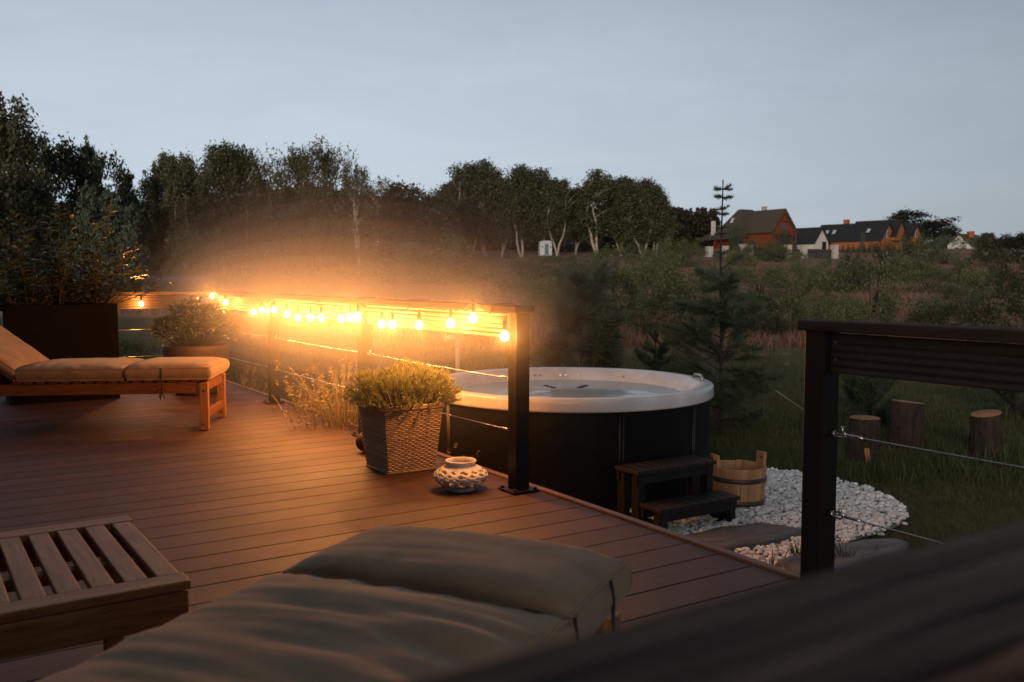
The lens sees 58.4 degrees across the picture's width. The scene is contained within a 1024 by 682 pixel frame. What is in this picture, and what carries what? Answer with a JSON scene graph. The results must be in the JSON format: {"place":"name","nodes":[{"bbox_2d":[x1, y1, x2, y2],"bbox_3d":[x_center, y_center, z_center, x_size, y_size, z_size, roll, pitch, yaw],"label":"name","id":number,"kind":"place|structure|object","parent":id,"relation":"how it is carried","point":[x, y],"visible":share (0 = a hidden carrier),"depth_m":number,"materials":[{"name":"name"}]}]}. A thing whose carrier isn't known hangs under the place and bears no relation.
{"place":"outdoors","nodes":[
{"label":"outdoors","id":0,"kind":"place"},
{"bbox_2d":[0,248,1023,548],"bbox_3d":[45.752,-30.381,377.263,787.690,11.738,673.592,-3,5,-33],"label":"ground","id":1,"kind":"structure","parent":0,"point":[132,324],"depth_m":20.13,"materials":[{"name":"green plant"}]},
{"bbox_2d":[0,91,68,290],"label":"birch tree","id":2,"kind":"object","parent":1,"relation":"on","point":[9,152],"visible":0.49,"depth_m":51.08,"materials":[{"name":"green plant"}]},
{"bbox_2d":[0,165,74,296],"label":"broadleaf tree","id":3,"kind":"object","parent":1,"relation":"on","point":[13,192],"visible":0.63,"depth_m":48.86,"materials":[{"name":"green plant"}]},
{"bbox_2d":[0,130,87,288],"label":"broadleaf tree","id":4,"kind":"object","parent":1,"relation":"on","point":[48,157],"visible":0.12,"depth_m":65.83,"materials":[{"name":"green plant"}]},
{"bbox_2d":[38,132,121,286],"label":"broadleaf tree","id":5,"kind":"object","parent":1,"relation":"on","point":[70,158],"visible":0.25,"depth_m":68.67,"materials":[{"name":"green plant"}]},
{"bbox_2d":[68,133,107,247],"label":"tree","id":6,"kind":"object","parent":1,"relation":"on","point":[89,153],"visible":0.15,"depth_m":75.13,"materials":[{"name":"green plant"}]},
{"bbox_2d":[64,179,112,289],"bbox_3d":[-22.161,-5.052,47.727,2.851,6.738,2.541,-2,4,-26],"label":"pine tree","id":7,"kind":"object","parent":1,"relation":"on","point":[86,203],"visible":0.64,"depth_m":47.52,"materials":[{"name":"green plant"}]},
{"bbox_2d":[86,184,139,291],"bbox_3d":[-19.953,-4.694,45.725,2.698,6.376,2.832,1,4,12],"label":"pine tree","id":8,"kind":"object","parent":1,"relation":"on","point":[108,197],"visible":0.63,"depth_m":45.49,"materials":[{"name":"green plant"}]},
{"bbox_2d":[91,144,145,272],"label":"broadleaf tree","id":9,"kind":"object","parent":1,"relation":"on","point":[121,176],"visible":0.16,"depth_m":82.75,"materials":[{"name":"green plant"}]},
{"bbox_2d":[112,201,161,295],"bbox_3d":[-18.877,-4.276,45.804,2.391,5.412,2.131,0,4,4],"label":"pine tree","id":10,"kind":"object","parent":1,"relation":"on","point":[130,235],"visible":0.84,"depth_m":45.54,"materials":[{"name":"green plant"}]},
{"bbox_2d":[117,167,157,265],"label":"fir tree","id":11,"kind":"object","parent":1,"relation":"on","point":[129,178],"visible":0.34,"depth_m":85.11,"materials":[{"name":"green plant"}]},
{"bbox_2d":[136,172,173,275],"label":"broadleaf tree","id":12,"kind":"object","parent":1,"relation":"on","point":[156,214],"visible":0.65,"depth_m":91.07,"materials":[{"name":"green plant"}]},
{"bbox_2d":[137,148,195,271],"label":"birch tree","id":13,"kind":"object","parent":1,"relation":"on","point":[159,165],"visible":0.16,"depth_m":102.05,"materials":[{"name":"green plant"}]},
{"bbox_2d":[122,276,218,296],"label":"garden shed","id":14,"kind":"structure","parent":1,"relation":"on","point":[194,283],"depth_m":60.03,"materials":[{"name":"brown wood"}]},
{"bbox_2d":[150,147,210,275],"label":"birch tree","id":15,"kind":"object","parent":1,"relation":"on","point":[184,178],"visible":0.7,"depth_m":100.02,"materials":[{"name":"green plant"}]},
{"bbox_2d":[157,221,249,287],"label":"shrub","id":16,"kind":"object","parent":1,"relation":"on","point":[197,244],"visible":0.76,"depth_m":77.37,"materials":[{"name":"green plant"}]},
{"bbox_2d":[188,138,262,276],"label":"birch tree","id":17,"kind":"object","parent":1,"relation":"on","point":[217,179],"visible":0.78,"depth_m":97.85,"materials":[{"name":"green plant"}]},
{"bbox_2d":[219,322,267,389],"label":"garden bush","id":18,"kind":"object","parent":1,"relation":"on","point":[232,350],"visible":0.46,"depth_m":13.01,"materials":[{"name":"green plant"}]},
{"bbox_2d":[211,140,283,276],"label":"birch tree","id":19,"kind":"object","parent":1,"relation":"on","point":[252,249],"visible":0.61,"depth_m":99.17,"materials":[{"name":"green plant"}]},
{"bbox_2d":[244,142,324,274],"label":"willow tree","id":20,"kind":"object","parent":1,"relation":"on","point":[287,262],"visible":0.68,"depth_m":98.48,"materials":[{"name":"green plant"}]},
{"bbox_2d":[265,134,356,275],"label":"willow tree","id":21,"kind":"object","parent":1,"relation":"on","point":[294,165],"visible":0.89,"depth_m":97.61,"materials":[{"name":"green plant"}]},
{"bbox_2d":[272,179,369,270],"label":"broadleaf tree","id":22,"kind":"object","parent":1,"relation":"on","point":[319,265],"visible":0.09,"depth_m":110.25,"materials":[{"name":"green plant"}]},
{"bbox_2d":[298,348,352,406],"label":"garden bush","id":23,"kind":"object","parent":1,"relation":"on","point":[330,359],"visible":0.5,"depth_m":11.53,"materials":[{"name":"green plant"}]},
{"bbox_2d":[272,354,402,431],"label":"ornamental grass","id":24,"kind":"object","parent":1,"relation":"on","point":[339,415],"depth_m":7.16,"materials":[{"name":"plant"}]},
{"bbox_2d":[307,142,370,273],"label":"willow tree","id":25,"kind":"object","parent":1,"relation":"on","point":[339,254],"visible":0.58,"depth_m":100.30,"materials":[{"name":"green plant"}]},
{"bbox_2d":[335,163,379,274],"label":"birch tree","id":26,"kind":"object","parent":1,"relation":"on","point":[357,181],"visible":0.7,"depth_m":98.56,"materials":[{"name":"green plant"}]},
{"bbox_2d":[335,245,410,277],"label":"shrub","id":27,"kind":"object","parent":1,"relation":"on","point":[363,253],"visible":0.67,"depth_m":92.72,"materials":[{"name":"green plant"}]},
{"bbox_2d":[356,175,401,271],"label":"birch tree","id":28,"kind":"object","parent":1,"relation":"on","point":[372,188],"visible":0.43,"depth_m":98.31,"materials":[{"name":"green plant"}]},
{"bbox_2d":[0,380,799,681],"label":"deck","id":29,"kind":"structure","parent":1,"relation":"on","point":[244,492],"depth_m":4.72,"materials":[{"name":"brown wood"}]},
{"bbox_2d":[2,303,119,404],"bbox_3d":[-4.261,0.101,8.671,0.930,0.900,0.460,-3,5,-33],"label":"box planter","id":30,"kind":"object","parent":29,"relation":"on","point":[63,331],"visible":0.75,"depth_m":8.48,"materials":[{"name":"wood"}]},
{"bbox_2d":[0,209,84,308],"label":"laurel shrub","id":31,"kind":"object","parent":30,"relation":"on","point":[26,296],"visible":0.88,"depth_m":8.44,"materials":[{"name":"green plant"}]},
{"bbox_2d":[3,203,124,304],"bbox_3d":[-4.267,-0.804,8.765,0.926,1.022,0.934,2,4,21],"label":"laurel shrub","id":32,"kind":"object","parent":30,"relation":"on","point":[60,299],"visible":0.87,"depth_m":8.57,"materials":[{"name":"green plant"}]},
{"bbox_2d":[18,204,129,304],"bbox_3d":[-4.056,-0.788,8.774,1.073,0.973,0.899,1,4,20],"label":"shrub","id":33,"kind":"object","parent":30,"relation":"on","point":[94,290],"visible":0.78,"depth_m":8.63,"materials":[{"name":"green plant"}]},
{"bbox_2d":[102,242,179,303],"bbox_3d":[-3.546,-0.617,8.709,0.836,0.639,0.226,0,4,2],"label":"leaning shrub","id":34,"kind":"object","parent":30,"relation":"on","point":[106,301],"visible":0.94,"depth_m":8.72,"materials":[{"name":"green plant"}]},
{"bbox_2d":[0,515,190,660],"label":"side table","id":35,"kind":"object","parent":29,"relation":"on","point":[135,581],"visible":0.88,"depth_m":2.11,"materials":[{"name":"brown wood"}]},
{"bbox_2d":[0,291,208,357],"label":"deck railing","id":36,"kind":"object","parent":29,"relation":"on","point":[155,302],"visible":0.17,"depth_m":9.73,"materials":[{"name":"wood"}]},
{"bbox_2d":[0,325,229,429],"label":"sun lounger","id":37,"kind":"object","parent":29,"relation":"on","point":[26,369],"visible":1,"depth_m":6.84,"materials":[{"name":"beige fabric"}]},
{"bbox_2d":[162,342,229,395],"bbox_3d":[-3.134,0.275,9.109,0.640,0.488,0.640,-3,5,-33],"label":"bowl planter","id":38,"kind":"object","parent":29,"relation":"on","point":[216,350],"visible":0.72,"depth_m":8.86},
{"bbox_2d":[147,295,248,346],"bbox_3d":[-3.114,-0.175,9.078,0.990,0.562,0.983,-3,5,-33],"label":"rhododendron","id":39,"kind":"object","parent":38,"relation":"on","point":[206,323],"visible":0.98,"depth_m":8.96,"materials":[{"name":"green plant"}]},
{"bbox_2d":[36,525,632,681],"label":"sun lounger","id":40,"kind":"object","parent":29,"relation":"on","point":[404,603],"visible":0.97,"depth_m":1.75,"materials":[{"name":"beige fabric"}]},
{"bbox_2d":[208,291,539,494],"bbox_3d":[-1.634,0.129,7.528,0.165,0.997,6.365,-3,5,-33],"label":"deck railing","id":41,"kind":"object","parent":29,"relation":"on","point":[491,325],"visible":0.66,"depth_m":5.68,"materials":[{"name":"metal"}]},
{"bbox_2d":[139,287,514,361],"bbox_3d":[-1.699,-0.239,7.408,0.716,0.355,6.199,-3,5,-39],"label":"string light","id":42,"kind":"object","parent":41,"relation":"hanging from","point":[504,335],"visible":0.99,"depth_m":6.42,"materials":[{"name":"glass"}]},
{"bbox_2d":[356,397,444,474],"bbox_3d":[-0.676,0.566,5.549,0.408,0.406,0.408,-3,5,-33],"label":"wicker planter","id":43,"kind":"object","parent":29,"relation":"on","point":[396,440],"visible":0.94,"depth_m":5.41,"materials":[{"name":"wicker"}]},
{"bbox_2d":[339,358,462,411],"bbox_3d":[-0.643,0.256,5.558,0.750,0.307,0.815,-3,5,-33],"label":"dwarf conifer","id":44,"kind":"object","parent":43,"relation":"on","point":[432,380],"visible":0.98,"depth_m":5.41,"materials":[{"name":"green plant"}]},
{"bbox_2d":[433,457,487,492],"bbox_3d":[-0.279,0.726,4.983,0.300,0.163,0.300,-3,5,-33],"label":"openwork lantern","id":45,"kind":"object","parent":29,"relation":"on","point":[467,480],"visible":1,"depth_m":4.90,"materials":[{"name":"ceramic"}]},
{"bbox_2d":[406,520,1023,681],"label":"deck railing","id":46,"kind":"object","parent":29,"relation":"on","point":[950,610],"visible":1,"depth_m":0.39,"materials":[{"name":"wood"}]},
{"bbox_2d":[797,319,1023,577],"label":"deck railing","id":47,"kind":"object","parent":29,"relation":"on","point":[833,349],"visible":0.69,"depth_m":3.09,"materials":[{"name":"metal"}]},
{"bbox_2d":[357,175,465,274],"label":"broadleaf tree","id":48,"kind":"object","parent":1,"relation":"on","point":[394,199],"visible":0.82,"depth_m":93.62,"materials":[{"name":"green plant"}]},
{"bbox_2d":[368,232,499,284],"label":"shrub","id":49,"kind":"object","parent":1,"relation":"on","point":[432,278],"visible":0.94,"depth_m":76.55,"materials":[{"name":"green plant"}]},
{"bbox_2d":[443,160,504,256],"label":"birch tree","id":50,"kind":"object","parent":1,"relation":"on","point":[465,171],"visible":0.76,"depth_m":147.20,"materials":[{"name":"green plant"}]},
{"bbox_2d":[459,157,509,256],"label":"birch tree","id":51,"kind":"object","parent":1,"relation":"on","point":[491,171],"visible":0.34,"depth_m":148.86,"materials":[{"name":"green plant"}]},
{"bbox_2d":[477,176,522,256],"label":"birch tree","id":52,"kind":"object","parent":1,"relation":"on","point":[497,233],"visible":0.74,"depth_m":147.60,"materials":[{"name":"green plant"}]},
{"bbox_2d":[4,187,1022,275],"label":"horizon wood","id":53,"kind":"object","parent":1,"relation":"on","point":[457,215],"visible":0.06,"depth_m":131.60,"materials":[{"name":"green plant"}]},
{"bbox_2d":[494,162,550,256],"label":"birch tree","id":54,"kind":"object","parent":1,"relation":"on","point":[521,178],"visible":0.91,"depth_m":147.17,"materials":[{"name":"green plant"}]},
{"bbox_2d":[488,251,558,291],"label":"shrub","id":55,"kind":"object","parent":1,"relation":"on","point":[525,264],"visible":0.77,"depth_m":63.54,"materials":[{"name":"green plant"}]},
{"bbox_2d":[39,261,1023,348],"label":"heath grass","id":56,"kind":"structure","parent":1,"relation":"on","point":[464,339],"depth_m":37.57,"materials":[{"name":"green plant"}]},
{"bbox_2d":[517,166,561,248],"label":"birch tree","id":57,"kind":"object","parent":1,"relation":"on","point":[544,172],"visible":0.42,"depth_m":149.23,"materials":[{"name":"green plant"}]},
{"bbox_2d":[533,176,582,255],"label":"birch tree","id":58,"kind":"object","parent":1,"relation":"on","point":[564,207],"visible":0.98,"depth_m":147.82,"materials":[{"name":"green plant"}]},
{"bbox_2d":[527,262,591,319],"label":"shrub","id":59,"kind":"object","parent":1,"relation":"on","point":[544,285],"visible":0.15,"depth_m":33.37,"materials":[{"name":"green plant"}]},
{"bbox_2d":[106,245,1023,326],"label":"heath scrub","id":60,"kind":"object","parent":1,"relation":"on","point":[624,304],"visible":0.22,"depth_m":46.22,"materials":[{"name":"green plant"}]},
{"bbox_2d":[437,367,713,511],"bbox_3d":[0.444,0.684,7.144,2.200,0.848,2.200,-3,5,-33],"label":"hot tub","id":61,"kind":"object","parent":1,"relation":"on","point":[590,428],"visible":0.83,"depth_m":6.22,"materials":[{"name":"plastic"}]},
{"bbox_2d":[529,254,632,367],"bbox_3d":[0.783,-0.059,10.688,1.287,2.070,1.415,0,4,3],"label":"young pine","id":62,"kind":"object","parent":1,"relation":"on","point":[599,343],"visible":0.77,"depth_m":10.44,"materials":[{"name":"green plant"}]},
{"bbox_2d":[568,168,629,255],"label":"birch tree","id":63,"kind":"object","parent":1,"relation":"on","point":[596,192],"visible":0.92,"depth_m":148.75,"materials":[{"name":"green plant"}]},
{"bbox_2d":[571,241,659,281],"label":"shrub","id":64,"kind":"object","parent":1,"relation":"on","point":[624,253],"visible":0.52,"depth_m":78.62,"materials":[{"name":"green plant"}]},
{"bbox_2d":[577,265,654,326],"bbox_3d":[3.297,-1.461,29.941,2.853,2.109,2.957,-2,4,-22],"label":"shrub","id":65,"kind":"object","parent":1,"relation":"on","point":[617,282],"visible":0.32,"depth_m":29.63,"materials":[{"name":"green plant"}]},
{"bbox_2d":[602,174,642,255],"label":"birch tree","id":66,"kind":"object","parent":1,"relation":"on","point":[622,183],"visible":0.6,"depth_m":148.84,"materials":[{"name":"green plant"}]},
{"bbox_2d":[618,176,677,256],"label":"birch tree","id":67,"kind":"object","parent":1,"relation":"on","point":[643,188],"visible":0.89,"depth_m":147.26,"materials":[{"name":"green plant"}]},
{"bbox_2d":[631,324,682,371],"bbox_3d":[1.719,0.326,11.046,0.675,1.084,0.612,2,5,30],"label":"young pine","id":68,"kind":"object","parent":1,"relation":"on","point":[662,348],"visible":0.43,"depth_m":10.97,"materials":[{"name":"green plant"}]},
{"bbox_2d":[636,185,682,250],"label":"birch tree","id":69,"kind":"object","parent":1,"relation":"on","point":[670,229],"visible":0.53,"depth_m":147.79,"materials":[{"name":"green plant"}]},
{"bbox_2d":[622,251,697,314],"bbox_3d":[5.938,-2.249,36.193,3.470,2.614,3.158,4,6,45],"label":"shrub","id":70,"kind":"object","parent":1,"relation":"on","point":[677,284],"visible":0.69,"depth_m":35.84,"materials":[{"name":"green plant"}]},
{"bbox_2d":[624,288,702,337],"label":"shrub","id":71,"kind":"object","parent":1,"relation":"on","point":[662,317],"visible":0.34,"depth_m":24.08,"materials":[{"name":"green plant"}]},
{"bbox_2d":[334,395,1023,554],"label":"lawn grass","id":72,"kind":"structure","parent":1,"relation":"on","point":[952,474],"depth_m":7.26,"materials":[{"name":"green plant"}]},
{"bbox_2d":[671,235,710,266],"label":"shrub","id":73,"kind":"object","parent":1,"relation":"on","point":[690,245],"visible":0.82,"depth_m":119.35,"materials":[{"name":"green plant"}]},
{"bbox_2d":[673,206,720,248],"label":"pine wood","id":74,"kind":"object","parent":1,"relation":"on","point":[699,223],"visible":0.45,"depth_m":209.74,"materials":[{"name":"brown plant"}]},
{"bbox_2d":[657,180,792,433],"bbox_3d":[2.116,-0.329,9.315,1.334,2.630,1.397,-3,5,-33],"label":"young pine","id":75,"kind":"object","parent":1,"relation":"on","point":[735,313],"visible":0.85,"depth_m":9.19,"materials":[{"name":"green plant"}]},
{"bbox_2d":[697,206,798,247],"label":"log house","id":76,"kind":"structure","parent":1,"relation":"on","point":[763,223],"depth_m":182.51,"materials":[{"name":"brown wood"}]},
{"bbox_2d":[712,291,804,336],"bbox_3d":[6.481,-0.703,24.225,2.723,1.333,2.823,1,4,14],"label":"shrub","id":77,"kind":"object","parent":1,"relation":"on","point":[763,296],"visible":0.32,"depth_m":23.98,"materials":[{"name":"green plant"}]},
{"bbox_2d":[717,262,800,299],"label":"shrub","id":78,"kind":"object","parent":1,"relation":"on","point":[775,273],"visible":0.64,"depth_m":49.29,"materials":[{"name":"green plant"}]},
{"bbox_2d":[630,467,908,568],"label":"gravel","id":79,"kind":"structure","parent":1,"relation":"on","point":[892,507],"depth_m":6.05,"materials":[{"name":"white gravel"}]},
{"bbox_2d":[615,455,739,528],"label":"tub steps","id":80,"kind":"structure","parent":79,"relation":"on","point":[718,504],"depth_m":5.84,"materials":[{"name":"brown wood"}]},
{"bbox_2d":[710,450,766,508],"bbox_3d":[1.570,0.953,6.364,0.398,0.359,0.384,-3,5,-33],"label":"wooden bucket","id":81,"kind":"object","parent":79,"relation":"on","point":[745,480],"visible":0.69,"depth_m":6.22,"materials":[{"name":"brown wood"}]},
{"bbox_2d":[686,523,800,552],"bbox_3d":[1.354,1.189,5.500,0.890,0.068,0.385,-3,5,-33],"label":"stepping stone","id":82,"kind":"object","parent":79,"relation":"on","point":[751,536],"visible":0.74,"depth_m":5.48,"materials":[{"name":"stone"}]},
{"bbox_2d":[766,286,823,335],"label":"shrub","id":83,"kind":"object","parent":1,"relation":"on","point":[792,301],"visible":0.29,"depth_m":24.98,"materials":[{"name":"green plant"}]},
{"bbox_2d":[793,227,831,248],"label":"garage house","id":84,"kind":"structure","parent":1,"relation":"on","point":[812,237],"depth_m":185.07,"materials":[{"name":"white paint"}]},
{"bbox_2d":[802,290,863,333],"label":"shrub","id":85,"kind":"object","parent":1,"relation":"on","point":[830,310],"visible":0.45,"depth_m":23.49,"materials":[{"name":"green plant"}]},
{"bbox_2d":[791,270,874,314],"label":"shrub","id":86,"kind":"object","parent":1,"relation":"on","point":[827,283],"visible":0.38,"depth_m":36.16,"materials":[{"name":"green plant"}]},
{"bbox_2d":[776,538,909,573],"bbox_3d":[1.879,1.214,5.146,1.034,0.065,0.317,-3,5,-33],"label":"stepping stone","id":87,"kind":"object","parent":1,"relation":"on","point":[887,546],"visible":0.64,"depth_m":5.15,"materials":[{"name":"stone"}]},
{"bbox_2d":[847,415,880,462],"bbox_3d":[3.100,0.860,8.068,0.270,0.388,0.273,-3,5,-40],"label":"log stump","id":88,"kind":"object","parent":1,"relation":"on","point":[866,426],"visible":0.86,"depth_m":7.96,"materials":[{"name":"brown wood"}]},
{"bbox_2d":[800,247,935,323],"bbox_3d":[10.912,-1.550,27.890,3.763,2.610,3.631,-2,4,-28],"label":"shrub","id":89,"kind":"object","parent":1,"relation":"on","point":[891,268],"visible":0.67,"depth_m":27.69,"materials":[{"name":"green plant"}]},
{"bbox_2d":[838,316,903,426],"bbox_3d":[3.985,0.463,10.056,1.090,1.578,0.946,-3,5,-33],"label":"young pine","id":90,"kind":"object","parent":1,"relation":"on","point":[867,395],"visible":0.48,"depth_m":9.94,"materials":[{"name":"green plant"}]},
{"bbox_2d":[820,219,924,249],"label":"brick house","id":91,"kind":"structure","parent":1,"relation":"on","point":[845,233],"depth_m":192.86,"materials":[{"name":"clear brick"}]},
{"bbox_2d":[850,238,934,272],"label":"shrub","id":92,"kind":"object","parent":1,"relation":"on","point":[887,248],"visible":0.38,"depth_m":103.48,"materials":[{"name":"green plant"}]},
{"bbox_2d":[889,399,924,448],"bbox_3d":[3.737,0.784,8.677,0.306,0.457,0.311,4,5,42],"label":"log stump","id":93,"kind":"object","parent":1,"relation":"on","point":[906,422],"visible":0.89,"depth_m":8.56,"materials":[{"name":"brown wood"}]},
{"bbox_2d":[886,230,946,270],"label":"shrub","id":94,"kind":"object","parent":1,"relation":"on","point":[919,243],"visible":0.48,"depth_m":109.33,"materials":[{"name":"green plant"}]},
{"bbox_2d":[884,209,962,248],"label":"oak tree","id":95,"kind":"object","parent":1,"relation":"on","point":[904,215],"visible":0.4,"depth_m":219.18,"materials":[{"name":"green plant"}]},
{"bbox_2d":[894,265,959,292],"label":"shrub","id":96,"kind":"object","parent":1,"relation":"on","point":[928,272],"visible":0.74,"depth_m":55.91,"materials":[{"name":"green plant"}]},
{"bbox_2d":[905,299,985,325],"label":"shrub","id":97,"kind":"object","parent":1,"relation":"on","point":[947,311],"visible":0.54,"depth_m":24.66,"materials":[{"name":"green plant"}]},
{"bbox_2d":[922,231,972,263],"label":"shrub","id":98,"kind":"object","parent":1,"relation":"on","point":[943,241],"visible":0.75,"depth_m":126.14,"materials":[{"name":"green plant"}]},
{"bbox_2d":[940,267,998,298],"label":"shrub","id":99,"kind":"object","parent":1,"relation":"on","point":[973,275],"visible":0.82,"depth_m":50.27,"materials":[{"name":"green plant"}]},
{"bbox_2d":[946,241,1019,290],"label":"shrub","id":100,"kind":"object","parent":1,"relation":"on","point":[993,254],"visible":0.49,"depth_m":56.61,"materials":[{"name":"green plant"}]},
{"bbox_2d":[968,409,1001,459],"bbox_3d":[4.217,0.832,8.161,0.262,0.433,0.269,1,4,16],"label":"log stump","id":101,"kind":"object","parent":1,"relation":"on","point":[985,429],"visible":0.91,"depth_m":8.06,"materials":[{"name":"brown wood"}]},
{"bbox_2d":[951,286,1023,343],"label":"shrub","id":102,"kind":"object","parent":1,"relation":"on","point":[1012,301],"visible":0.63,"depth_m":21.21,"materials":[{"name":"green plant"}]},
{"bbox_2d":[971,247,1023,298],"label":"shrub","id":103,"kind":"object","parent":1,"relation":"on","point":[1002,269],"visible":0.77,"depth_m":50.00,"materials":[{"name":"green plant"}]},
{"bbox_2d":[976,341,1023,416],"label":"young pine","id":104,"kind":"object","parent":1,"relation":"on","point":[1011,398],"visible":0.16,"depth_m":10.56,"materials":[{"name":"green plant"}]},
{"bbox_2d":[984,232,1023,263],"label":"broadleaf tree","id":105,"kind":"object","parent":1,"relation":"on","point":[1017,243],"visible":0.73,"depth_m":129.13,"materials":[{"name":"green plant"}]},
{"bbox_2d":[0,0,1023,239],"label":"sky","id":106,"kind":"structure","parent":0,"point":[825,112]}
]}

